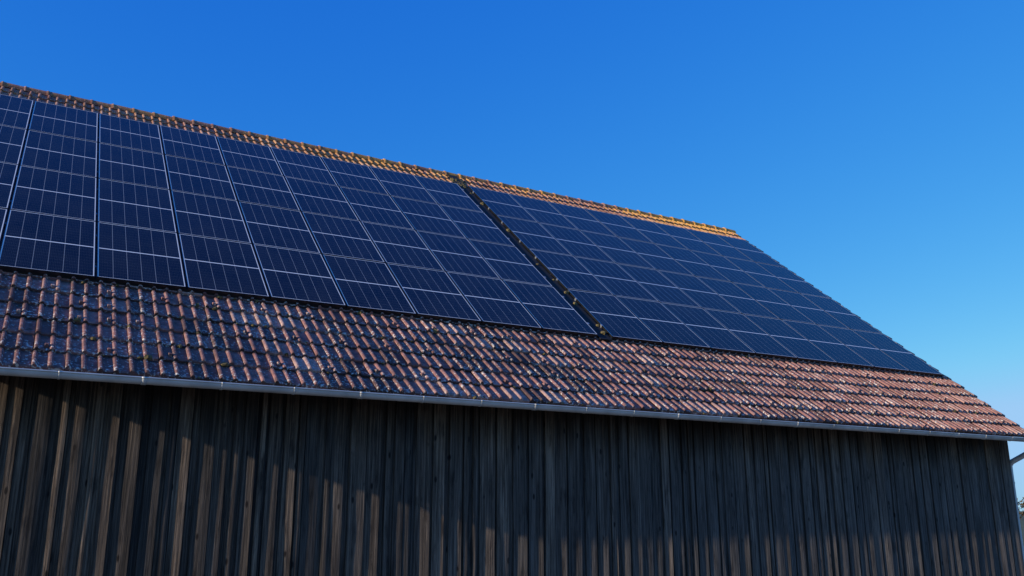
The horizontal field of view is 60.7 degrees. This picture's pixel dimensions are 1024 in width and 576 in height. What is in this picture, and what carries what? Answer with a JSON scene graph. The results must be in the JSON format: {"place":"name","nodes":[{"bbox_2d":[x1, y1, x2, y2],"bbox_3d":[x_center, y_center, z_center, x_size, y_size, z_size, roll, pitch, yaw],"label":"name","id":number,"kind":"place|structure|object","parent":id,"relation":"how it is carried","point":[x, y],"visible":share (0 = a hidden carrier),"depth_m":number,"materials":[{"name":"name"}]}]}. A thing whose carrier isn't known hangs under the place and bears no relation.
{"place":"outdoors","nodes":[
{"label":"outdoors","id":0,"kind":"place"},
{"bbox_2d":[0,0,1023,510],"label":"sky","id":1,"kind":"structure","parent":0,"point":[873,150],"materials":[{"name":"blue"}]},
{"bbox_2d":[1019,511,1023,545],"bbox_3d":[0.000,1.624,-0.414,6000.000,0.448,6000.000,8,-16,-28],"label":"meadow ground","id":2,"kind":"structure","parent":0,"point":[1022,523],"depth_m":98.26,"materials":[{"name":"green plant"}]},
{"bbox_2d":[0,367,1023,559],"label":"gutter and downpipe","id":3,"kind":"object","parent":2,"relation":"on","point":[51,374],"visible":0.99,"depth_m":10.64,"materials":[{"name":"metal"}]},
{"bbox_2d":[1017,497,1023,518],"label":"distant tree line","id":4,"kind":"object","parent":2,"relation":"on","point":[1022,512],"depth_m":169.32,"materials":[{"name":"brown plant"}]},
{"bbox_3d":[-1.888,6.181,17.785,18.120,0.600,14.092,8,-16,-28],"label":"concrete plinth","id":5,"kind":"object","parent":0,"visible":0},
{"bbox_2d":[0,449,15,559],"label":"wall boards","id":6,"kind":"object","parent":5,"relation":"on","point":[7,507],"depth_m":20.45,"materials":[{"name":"brown wood"}]},
{"bbox_2d":[0,375,1023,575],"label":"front wall boards","id":7,"kind":"object","parent":5,"relation":"on","point":[116,479],"visible":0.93,"depth_m":11.03,"materials":[{"name":"brown wood"}]},
{"bbox_2d":[0,101,1023,443],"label":"roof deck and rafters","id":8,"kind":"structure","parent":7,"relation":"attached to","point":[598,377],"depth_m":13.22,"materials":[{"name":"brown wood"}]},
{"bbox_2d":[0,86,1023,436],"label":"tile slope front","id":9,"kind":"structure","parent":8,"relation":"on","point":[248,358],"depth_m":11.66,"materials":[{"name":"tile"}]},
{"bbox_2d":[0,94,611,340],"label":"solar panel array","id":10,"kind":"object","parent":9,"relation":"on","point":[260,222],"visible":1,"depth_m":13.70,"materials":[{"name":"glass"}]},
{"bbox_2d":[0,81,735,232],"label":"ridge caps","id":11,"kind":"object","parent":9,"relation":"on","point":[123,108],"visible":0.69,"depth_m":18.73,"materials":[{"name":"tile"}]},
{"bbox_2d":[1,178,1010,434],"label":"moss clumps","id":12,"kind":"object","parent":9,"relation":"on","point":[463,184],"visible":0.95,"depth_m":11.72,"materials":[{"name":"green plant"}]},
{"bbox_2d":[16,284,1003,430],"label":"snow guard noses","id":13,"kind":"object","parent":9,"relation":"on","point":[278,363],"visible":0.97,"depth_m":12.25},
{"bbox_2d":[468,186,942,376],"bbox_3d":[3.931,-0.229,18.731,8.364,4.387,5.317,8,-16,-28],"label":"solar panel array","id":14,"kind":"object","parent":9,"relation":"on","point":[622,278],"visible":1,"depth_m":17.92,"materials":[{"name":"glass"}]}
]}

